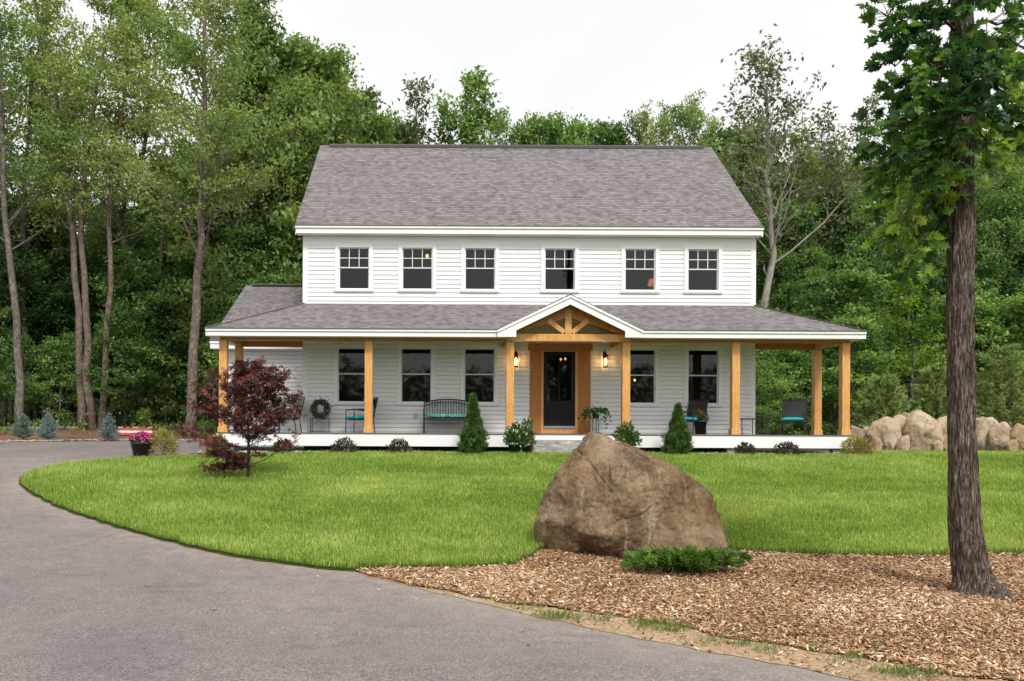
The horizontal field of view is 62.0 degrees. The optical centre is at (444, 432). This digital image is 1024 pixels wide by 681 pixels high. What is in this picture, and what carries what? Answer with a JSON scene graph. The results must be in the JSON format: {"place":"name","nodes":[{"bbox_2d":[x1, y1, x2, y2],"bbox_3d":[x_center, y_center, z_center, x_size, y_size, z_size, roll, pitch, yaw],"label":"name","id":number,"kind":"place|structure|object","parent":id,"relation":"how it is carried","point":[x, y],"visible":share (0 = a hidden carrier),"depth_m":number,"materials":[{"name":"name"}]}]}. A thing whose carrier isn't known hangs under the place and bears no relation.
{"place":"outdoors","nodes":[
{"label":"outdoors","id":0,"kind":"place"},
{"bbox_2d":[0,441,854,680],"bbox_3d":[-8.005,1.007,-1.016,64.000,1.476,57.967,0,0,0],"label":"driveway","id":1,"kind":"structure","parent":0,"point":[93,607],"depth_m":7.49,"materials":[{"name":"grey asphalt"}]},
{"bbox_2d":[0,421,1013,680],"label":"ground","id":2,"kind":"structure","parent":0,"point":[568,609],"depth_m":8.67,"materials":[{"name":"beige sand"}]},
{"bbox_2d":[0,329,59,424],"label":"understory tree","id":3,"kind":"object","parent":2,"relation":"on","point":[28,399],"visible":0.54,"depth_m":35.85,"materials":[{"name":"green plant"}]},
{"bbox_2d":[0,0,65,227],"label":"woodland tree","id":4,"kind":"object","parent":2,"relation":"on","point":[20,135],"visible":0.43,"depth_m":36.81,"materials":[{"name":"green plant"}]},
{"bbox_2d":[0,0,77,430],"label":"tree","id":5,"kind":"object","parent":2,"relation":"on","point":[20,378],"visible":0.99,"depth_m":32.51,"materials":[{"name":"green plant"}]},
{"bbox_2d":[0,231,95,424],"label":"woodland tree","id":6,"kind":"object","parent":2,"relation":"on","point":[30,313],"visible":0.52,"depth_m":37.43,"materials":[{"name":"green plant"}]},
{"bbox_2d":[0,1,102,424],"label":"woodland tree","id":7,"kind":"object","parent":2,"relation":"on","point":[28,413],"visible":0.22,"depth_m":37.68,"materials":[{"name":"green plant"}]},
{"bbox_2d":[0,203,111,419],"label":"woodland tree","id":8,"kind":"object","parent":2,"relation":"on","point":[55,244],"visible":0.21,"depth_m":39.10,"materials":[{"name":"green plant"}]},
{"bbox_2d":[21,332,101,427],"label":"understory tree","id":9,"kind":"object","parent":2,"relation":"on","point":[57,347],"visible":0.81,"depth_m":35.73,"materials":[{"name":"green plant"}]},
{"bbox_2d":[13,264,123,403],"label":"woodland tree","id":10,"kind":"object","parent":2,"relation":"on","point":[69,297],"visible":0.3,"depth_m":38.03,"materials":[{"name":"green plant"}]},
{"bbox_2d":[7,28,133,425],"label":"woodland tree","id":11,"kind":"object","parent":2,"relation":"on","point":[70,408],"visible":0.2,"depth_m":41.96,"materials":[{"name":"green plant"}]},
{"bbox_2d":[0,0,175,429],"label":"tree","id":12,"kind":"object","parent":2,"relation":"on","point":[85,398],"visible":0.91,"depth_m":34.59,"materials":[{"name":"green plant"}]},
{"bbox_2d":[45,215,162,424],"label":"woodland tree","id":13,"kind":"object","parent":2,"relation":"on","point":[95,245],"visible":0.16,"depth_m":39.35,"materials":[{"name":"green plant"}]},
{"bbox_2d":[0,429,217,442],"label":"mulch bank","id":14,"kind":"structure","parent":2,"relation":"on","point":[66,435],"depth_m":30.45,"materials":[{"name":"brown wood"}]},
{"bbox_2d":[35,0,192,427],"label":"woodland tree","id":15,"kind":"object","parent":2,"relation":"on","point":[156,53],"visible":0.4,"depth_m":36.06,"materials":[{"name":"green plant"}]},
{"bbox_2d":[70,303,179,427],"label":"understory tree","id":16,"kind":"object","parent":2,"relation":"on","point":[129,321],"visible":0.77,"depth_m":34.72,"materials":[{"name":"green plant"}]},
{"bbox_2d":[83,237,186,427],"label":"woodland tree","id":17,"kind":"object","parent":2,"relation":"on","point":[139,244],"visible":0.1,"depth_m":37.38,"materials":[{"name":"green plant"}]},
{"bbox_2d":[72,262,208,426],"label":"understory tree","id":18,"kind":"object","parent":2,"relation":"on","point":[123,291],"visible":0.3,"depth_m":36.26,"materials":[{"name":"green plant"}]},
{"bbox_2d":[97,159,196,426],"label":"tree","id":19,"kind":"object","parent":2,"relation":"on","point":[161,246],"visible":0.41,"depth_m":36.16,"materials":[{"name":"green plant"}]},
{"bbox_2d":[101,279,214,429],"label":"understory tree","id":20,"kind":"object","parent":2,"relation":"on","point":[170,302],"visible":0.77,"depth_m":35.09,"materials":[{"name":"green plant"}]},
{"bbox_2d":[146,427,181,454],"bbox_3d":[-6.614,0.216,19.849,0.842,0.773,0.859,0,0,0],"label":"golden shrub","id":21,"kind":"object","parent":2,"relation":"on","point":[170,444],"visible":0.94,"depth_m":19.76,"materials":[{"name":"yellow plant"}]},
{"bbox_2d":[113,0,281,437],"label":"tree","id":22,"kind":"object","parent":2,"relation":"on","point":[185,48],"visible":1,"depth_m":29.23,"materials":[{"name":"green plant"}]},
{"bbox_2d":[176,306,230,431],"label":"understory tree","id":23,"kind":"object","parent":2,"relation":"on","point":[217,321],"visible":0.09,"depth_m":32.04,"materials":[{"name":"green plant"}]},
{"bbox_2d":[147,178,266,430],"bbox_3d":[-9.524,-5.542,36.774,6.183,11.534,7.135,0,0,-42],"label":"woodland tree","id":24,"kind":"object","parent":2,"relation":"on","point":[180,270],"visible":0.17,"depth_m":35.82,"materials":[{"name":"green plant"}]},
{"bbox_2d":[154,0,320,292],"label":"woodland tree","id":25,"kind":"object","parent":2,"relation":"on","point":[223,19],"visible":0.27,"depth_m":35.62,"materials":[{"name":"green plant"}]},
{"bbox_2d":[177,221,299,382],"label":"woodland tree","id":26,"kind":"object","parent":2,"relation":"on","point":[241,242],"visible":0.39,"depth_m":34.99,"materials":[{"name":"green plant"}]},
{"bbox_2d":[161,0,319,263],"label":"woodland tree","id":27,"kind":"object","parent":2,"relation":"on","point":[261,17],"visible":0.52,"depth_m":35.32,"materials":[{"name":"green plant"}]},
{"bbox_2d":[167,13,349,319],"bbox_3d":[-7.404,-8.655,36.771,8.670,18.095,9.936,0,0,-5],"label":"woodland tree","id":28,"kind":"object","parent":2,"relation":"on","point":[292,51],"visible":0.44,"depth_m":35.25,"materials":[{"name":"green plant"}]},
{"bbox_2d":[221,187,302,311],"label":"woodland tree","id":29,"kind":"object","parent":2,"relation":"on","point":[275,279],"visible":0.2,"depth_m":35.06,"materials":[{"name":"green plant"}]},
{"bbox_2d":[201,50,371,283],"bbox_3d":[-6.708,-8.672,38.888,8.957,18.012,9.656,0,0,-29],"label":"woodland tree","id":30,"kind":"object","parent":2,"relation":"on","point":[354,140],"visible":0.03,"depth_m":36.88,"materials":[{"name":"green plant"}]},
{"bbox_2d":[254,36,380,279],"bbox_3d":[-5.962,-9.000,39.943,8.924,18.626,10.227,0,0,42],"label":"woodland tree","id":31,"kind":"object","parent":2,"relation":"on","point":[327,63],"visible":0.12,"depth_m":38.72,"materials":[{"name":"green plant"}]},
{"bbox_2d":[315,53,402,143],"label":"woodland tree","id":32,"kind":"object","parent":2,"relation":"on","point":[352,91],"visible":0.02,"depth_m":40.84,"materials":[{"name":"green plant"}]},
{"bbox_2d":[345,81,401,143],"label":"woodland tree","id":33,"kind":"object","parent":2,"relation":"on","point":[381,122],"visible":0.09,"depth_m":41.27,"materials":[{"name":"green plant"}]},
{"bbox_2d":[397,72,447,143],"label":"tree","id":34,"kind":"object","parent":2,"relation":"on","point":[411,85],"visible":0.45,"depth_m":44.85,"materials":[{"name":"green plant"}]},
{"bbox_2d":[426,89,463,143],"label":"tree","id":35,"kind":"object","parent":2,"relation":"on","point":[445,112],"visible":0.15,"depth_m":44.78,"materials":[{"name":"green plant"}]},
{"bbox_2d":[456,393,490,453],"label":"arborvitae","id":36,"kind":"object","parent":2,"relation":"on","point":[472,434],"visible":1,"depth_m":20.19,"materials":[{"name":"green plant"}]},
{"bbox_2d":[448,65,508,144],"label":"tree","id":37,"kind":"object","parent":2,"relation":"on","point":[470,129],"visible":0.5,"depth_m":43.09,"materials":[{"name":"green plant"}]},
{"bbox_2d":[485,104,517,144],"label":"woodland tree","id":38,"kind":"object","parent":2,"relation":"on","point":[501,126],"visible":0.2,"depth_m":45.56,"materials":[{"name":"green plant"}]},
{"bbox_2d":[0,415,1023,435],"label":"undergrowth","id":39,"kind":"object","parent":2,"relation":"on","point":[159,425],"visible":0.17,"depth_m":32.17,"materials":[{"name":"green plant"}]},
{"bbox_2d":[7,375,1021,424],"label":"wood","id":40,"kind":"object","parent":2,"relation":"on","point":[62,405],"visible":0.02,"depth_m":66.95,"materials":[{"name":"green plant"}]},
{"bbox_2d":[204,144,867,453],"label":"house","id":41,"kind":"structure","parent":2,"relation":"on","point":[540,260],"depth_m":22.98,"materials":[{"name":"white wood"}]},
{"bbox_2d":[333,344,364,404],"bbox_3d":[-2.488,-1.573,22.995,1.054,1.662,0.125,0,0,0],"label":"window","id":42,"kind":"structure","parent":41,"relation":"in","point":[336,346],"depth_m":22.95,"materials":[{"name":"white plastic"}]},
{"bbox_2d":[334,243,372,291],"bbox_3d":[-2.459,-4.466,22.995,1.054,1.314,0.125,0,0,0],"label":"window","id":43,"kind":"structure","parent":41,"relation":"in","point":[338,246],"depth_m":22.95,"materials":[{"name":"white plastic"}]},
{"bbox_2d":[397,344,435,405],"bbox_3d":[-0.774,-1.564,22.995,1.054,1.662,0.125,0,0,0],"label":"window","id":44,"kind":"structure","parent":41,"relation":"in","point":[399,346],"depth_m":22.95,"materials":[{"name":"white plastic"}]},
{"bbox_2d":[398,244,436,292],"bbox_3d":[-0.745,-4.457,22.995,1.054,1.314,0.125,0,0,0],"label":"window","id":45,"kind":"structure","parent":41,"relation":"in","point":[400,246],"depth_m":22.95,"materials":[{"name":"white plastic"}]},
{"bbox_2d":[423,399,468,432],"bbox_3d":[0.094,-0.455,22.567,1.333,0.928,0.579,0,0,0],"label":"garden bench","id":46,"kind":"object","parent":41,"relation":"on","point":[453,416],"visible":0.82,"depth_m":22.41,"materials":[{"name":"black metal"}]},
{"bbox_2d":[460,244,498,292],"bbox_3d":[0.955,-4.448,22.995,1.054,1.314,0.125,0,0,0],"label":"window","id":47,"kind":"structure","parent":41,"relation":"in","point":[495,247],"depth_m":22.95,"materials":[{"name":"white glass"}]},
{"bbox_2d":[460,345,498,405],"bbox_3d":[0.940,-1.555,22.995,1.054,1.662,0.125,0,0,0],"label":"window","id":48,"kind":"structure","parent":41,"relation":"in","point":[463,347],"depth_m":22.95,"materials":[{"name":"white plastic"}]},
{"bbox_2d":[543,352,574,425],"bbox_3d":[3.103,-1.193,22.976,0.853,2.011,0.127,0,0,0],"label":"door","id":49,"kind":"structure","parent":41,"relation":"in","point":[555,413],"depth_m":22.99,"materials":[{"name":"black paint"}]},
{"bbox_2d":[540,244,578,292],"bbox_3d":[3.117,-4.438,22.995,1.054,1.314,0.125,0,0,0],"label":"window","id":50,"kind":"structure","parent":41,"relation":"in","point":[544,247],"depth_m":22.95,"materials":[{"name":"white glass"}]},
{"bbox_2d":[621,245,659,293],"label":"window","id":51,"kind":"structure","parent":41,"relation":"in","point":[623,247],"depth_m":22.95,"materials":[{"name":"white glass"}]},
{"bbox_2d":[630,345,659,406],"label":"window","id":52,"kind":"structure","parent":41,"relation":"in","point":[656,349],"depth_m":22.95,"materials":[{"name":"white glass"}]},
{"bbox_2d":[684,245,722,293],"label":"window","id":53,"kind":"structure","parent":41,"relation":"in","point":[719,248],"depth_m":22.95,"materials":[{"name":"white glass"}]},
{"bbox_2d":[684,346,722,406],"bbox_3d":[7.001,-1.525,22.995,1.054,1.662,0.125,0,0,0],"label":"window","id":54,"kind":"structure","parent":41,"relation":"in","point":[719,349],"depth_m":22.95,"materials":[{"name":"white glass"}]},
{"bbox_2d":[779,399,806,434],"bbox_3d":[9.067,-0.412,22.056,0.620,0.936,0.699,0,0,28],"label":"patio chair","id":55,"kind":"object","parent":41,"relation":"on","point":[795,411],"visible":1,"depth_m":22.25,"materials":[{"name":"black metal"}]},
{"bbox_2d":[504,110,576,144],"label":"woodland tree","id":56,"kind":"object","parent":2,"relation":"on","point":[540,131],"visible":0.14,"depth_m":44.44,"materials":[{"name":"green plant"}]},
{"bbox_2d":[532,440,582,452],"bbox_3d":[3.134,0.413,20.947,1.960,0.474,0.530,0,0,0],"label":"granite step","id":57,"kind":"object","parent":2,"relation":"on","point":[561,446],"visible":0.38,"depth_m":20.89,"materials":[{"name":"grey stone"}]},
{"bbox_2d":[560,113,602,144],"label":"woodland tree","id":58,"kind":"object","parent":2,"relation":"on","point":[576,126],"visible":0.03,"depth_m":45.91,"materials":[{"name":"green plant"}]},
{"bbox_2d":[570,115,633,144],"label":"woodland tree","id":59,"kind":"object","parent":2,"relation":"on","point":[609,134],"visible":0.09,"depth_m":45.89,"materials":[{"name":"green plant"}]},
{"bbox_2d":[621,100,660,144],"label":"woodland tree","id":60,"kind":"object","parent":2,"relation":"on","point":[644,126],"visible":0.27,"depth_m":45.36,"materials":[{"name":"green plant"}]},
{"bbox_2d":[641,99,677,145],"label":"woodland tree","id":61,"kind":"object","parent":2,"relation":"on","point":[663,125],"visible":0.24,"depth_m":47.02,"materials":[{"name":"green plant"}]},
{"bbox_2d":[660,402,693,454],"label":"arborvitae","id":62,"kind":"object","parent":2,"relation":"on","point":[677,438],"visible":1,"depth_m":20.24,"materials":[{"name":"green plant"}]},
{"bbox_2d":[355,548,1023,680],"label":"mulch bed","id":63,"kind":"object","parent":2,"relation":"on","point":[632,585],"visible":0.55,"depth_m":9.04,"materials":[{"name":"brown wood"}]},
{"bbox_2d":[533,432,729,558],"bbox_3d":[2.503,0.982,11.267,2.657,1.971,1.734,0,0,0],"label":"boulder","id":64,"kind":"object","parent":63,"relation":"on","point":[603,494],"visible":0.73,"depth_m":10.70,"materials":[{"name":"brown stone"}]},
{"bbox_2d":[618,543,753,572],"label":"creeping juniper","id":65,"kind":"object","parent":63,"relation":"on","point":[692,558],"visible":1,"depth_m":9.69,"materials":[{"name":"green plant"}]},
{"bbox_2d":[850,0,1023,600],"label":"oak tree","id":66,"kind":"object","parent":63,"relation":"on","point":[972,59],"visible":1,"depth_m":8.74,"materials":[{"name":"green plant"}]},
{"bbox_2d":[665,99,714,146],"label":"woodland tree","id":67,"kind":"object","parent":2,"relation":"on","point":[681,124],"visible":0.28,"depth_m":44.63,"materials":[{"name":"green plant"}]},
{"bbox_2d":[375,575,1006,680],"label":"scattered chips","id":68,"kind":"object","parent":2,"relation":"on","point":[843,663],"visible":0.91,"depth_m":6.58,"materials":[{"name":"brown wood"}]},
{"bbox_2d":[681,88,730,172],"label":"woodland tree","id":69,"kind":"object","parent":2,"relation":"on","point":[713,124],"visible":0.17,"depth_m":45.55,"materials":[{"name":"green plant"}]},
{"bbox_2d":[440,545,1023,680],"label":"weeds","id":70,"kind":"object","parent":2,"relation":"on","point":[903,670],"visible":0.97,"depth_m":7.22,"materials":[{"name":"green plant"}]},
{"bbox_2d":[719,106,778,241],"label":"woodland tree","id":71,"kind":"object","parent":2,"relation":"on","point":[748,170],"visible":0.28,"depth_m":37.85,"materials":[{"name":"green plant"}]},
{"bbox_2d":[720,128,791,312],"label":"woodland tree","id":72,"kind":"object","parent":2,"relation":"on","point":[760,204],"visible":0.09,"depth_m":39.09,"materials":[{"name":"green plant"}]},
{"bbox_2d":[756,235,803,434],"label":"woodland tree","id":73,"kind":"object","parent":2,"relation":"on","point":[781,268],"visible":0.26,"depth_m":34.60,"materials":[{"name":"green plant"}]},
{"bbox_2d":[755,359,807,434],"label":"understory tree","id":74,"kind":"object","parent":2,"relation":"on","point":[766,374],"visible":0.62,"depth_m":27.68,"materials":[{"name":"green plant"}]},
{"bbox_2d":[711,24,863,434],"bbox_3d":[13.450,-8.015,34.233,7.758,16.744,5.259,0,0,-26],"label":"tree","id":75,"kind":"object","parent":2,"relation":"on","point":[755,57],"visible":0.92,"depth_m":33.66,"materials":[{"name":"green plant"}]},
{"bbox_2d":[755,350,826,434],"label":"understory tree","id":76,"kind":"object","parent":2,"relation":"on","point":[795,386],"visible":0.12,"depth_m":29.35,"materials":[{"name":"green plant"}]},
{"bbox_2d":[755,350,835,434],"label":"understory tree","id":77,"kind":"object","parent":2,"relation":"on","point":[797,358],"visible":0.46,"depth_m":29.18,"materials":[{"name":"green plant"}]},
{"bbox_2d":[757,198,839,433],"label":"woodland tree","id":78,"kind":"object","parent":2,"relation":"on","point":[806,225],"visible":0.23,"depth_m":36.28,"materials":[{"name":"green plant"}]},
{"bbox_2d":[780,116,844,256],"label":"woodland tree","id":79,"kind":"object","parent":2,"relation":"on","point":[795,141],"visible":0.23,"depth_m":39.62,"materials":[{"name":"green plant"}]},
{"bbox_2d":[765,346,866,432],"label":"understory tree","id":80,"kind":"object","parent":2,"relation":"on","point":[835,405],"visible":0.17,"depth_m":29.37,"materials":[{"name":"green plant"}]},
{"bbox_2d":[776,243,866,415],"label":"woodland tree","id":81,"kind":"object","parent":2,"relation":"on","point":[814,267],"visible":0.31,"depth_m":35.93,"materials":[{"name":"green plant"}]},
{"bbox_2d":[756,252,914,432],"bbox_3d":[14.758,-3.081,32.401,6.194,7.451,6.288,0,0,-34],"label":"understory tree","id":82,"kind":"object","parent":2,"relation":"on","point":[829,294],"visible":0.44,"depth_m":31.68,"materials":[{"name":"green plant"}]},
{"bbox_2d":[757,188,919,431],"bbox_3d":[17.940,-5.312,37.706,7.407,11.277,6.407,0,0,-40],"label":"woodland tree","id":83,"kind":"object","parent":2,"relation":"on","point":[858,221],"visible":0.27,"depth_m":37.56,"materials":[{"name":"green plant"}]},
{"bbox_2d":[788,101,901,423],"bbox_3d":[17.114,-7.263,38.085,4.765,14.985,5.097,0,0,0],"label":"tree","id":84,"kind":"object","parent":2,"relation":"on","point":[838,165],"visible":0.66,"depth_m":37.62,"materials":[{"name":"green plant"}]},
{"bbox_2d":[789,302,912,434],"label":"understory tree","id":85,"kind":"object","parent":2,"relation":"on","point":[873,334],"visible":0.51,"depth_m":28.73,"materials":[{"name":"green plant"}]},
{"bbox_2d":[827,232,928,397],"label":"woodland tree","id":86,"kind":"object","parent":2,"relation":"on","point":[856,246],"visible":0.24,"depth_m":35.23,"materials":[{"name":"green plant"}]},
{"bbox_2d":[865,417,901,449],"bbox_3d":[12.046,0.144,23.256,0.936,1.179,0.810,0,0,0],"label":"wall boulder","id":87,"kind":"object","parent":2,"relation":"on","point":[887,431],"depth_m":23.04,"materials":[{"name":"beige stone"}]},
{"bbox_2d":[850,366,920,428],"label":"young pine","id":88,"kind":"object","parent":2,"relation":"on","point":[883,387],"visible":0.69,"depth_m":26.39,"materials":[{"name":"green plant"}]},
{"bbox_2d":[838,187,940,379],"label":"woodland tree","id":89,"kind":"object","parent":2,"relation":"on","point":[882,216],"visible":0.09,"depth_m":37.88,"materials":[{"name":"green plant"}]},
{"bbox_2d":[877,249,946,403],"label":"tree","id":90,"kind":"object","parent":2,"relation":"on","point":[906,303],"visible":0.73,"depth_m":28.73,"materials":[{"name":"green plant"}]},
{"bbox_2d":[902,410,944,450],"bbox_3d":[12.929,0.072,23.067,1.117,1.425,1.056,0,0,0],"label":"wall boulder","id":91,"kind":"object","parent":2,"relation":"on","point":[922,430],"depth_m":22.73,"materials":[{"name":"beige stone"}]},
{"bbox_2d":[906,363,946,419],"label":"young pine","id":92,"kind":"object","parent":2,"relation":"on","point":[928,389],"visible":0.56,"depth_m":26.60,"materials":[{"name":"green plant"}]},
{"bbox_2d":[884,241,984,403],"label":"woodland tree","id":93,"kind":"object","parent":2,"relation":"on","point":[933,283],"visible":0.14,"depth_m":35.19,"materials":[{"name":"green plant"}]},
{"bbox_2d":[882,278,1023,422],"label":"understory tree","id":94,"kind":"object","parent":2,"relation":"on","point":[981,305],"visible":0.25,"depth_m":30.23,"materials":[{"name":"green plant"}]},
{"bbox_2d":[899,222,1023,401],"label":"woodland tree","id":95,"kind":"object","parent":2,"relation":"on","point":[985,239],"visible":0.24,"depth_m":35.19,"materials":[{"name":"green plant"}]},
{"bbox_2d":[944,305,1023,422],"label":"understory tree","id":96,"kind":"object","parent":2,"relation":"on","point":[997,328],"visible":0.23,"depth_m":29.68,"materials":[{"name":"green plant"}]},
{"bbox_2d":[974,129,1023,416],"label":"woodland tree","id":97,"kind":"object","parent":2,"relation":"on","point":[1005,171],"visible":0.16,"depth_m":39.47,"materials":[{"name":"green plant"}]},
{"bbox_2d":[987,422,1010,450],"bbox_3d":[15.019,0.253,22.893,0.677,1.121,0.667,0,0,0],"label":"wall boulder","id":98,"kind":"object","parent":2,"relation":"on","point":[998,434],"depth_m":22.71,"materials":[{"name":"beige stone"}]},
{"bbox_2d":[975,342,1023,427],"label":"young pine","id":99,"kind":"object","parent":2,"relation":"on","point":[1009,354],"visible":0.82,"depth_m":26.00,"materials":[{"name":"green plant"}]},
{"bbox_2d":[975,171,1023,404],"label":"woodland tree","id":100,"kind":"object","parent":2,"relation":"on","point":[1012,197],"visible":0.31,"depth_m":36.28,"materials":[{"name":"green plant"}]},
{"bbox_2d":[975,282,1023,426],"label":"understory tree","id":101,"kind":"object","parent":2,"relation":"on","point":[1017,305],"visible":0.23,"depth_m":29.61,"materials":[{"name":"green plant"}]},
{"bbox_2d":[985,233,1023,400],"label":"woodland tree","id":102,"kind":"object","parent":2,"relation":"on","point":[1018,252],"visible":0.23,"depth_m":35.46,"materials":[{"name":"green plant"}]},
{"bbox_2d":[0,0,1023,401],"label":"sky","id":103,"kind":"structure","parent":0,"point":[595,59],"materials":[{"name":"white"}]},
{"bbox_2d":[20,448,1023,572],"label":"lawn","id":104,"kind":"structure","parent":0,"point":[343,568],"depth_m":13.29,"materials":[{"name":"plant"}]},
{"bbox_2d":[171,355,306,478],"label":"red maple","id":105,"kind":"object","parent":104,"relation":"on","point":[246,375],"visible":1,"depth_m":16.35,"materials":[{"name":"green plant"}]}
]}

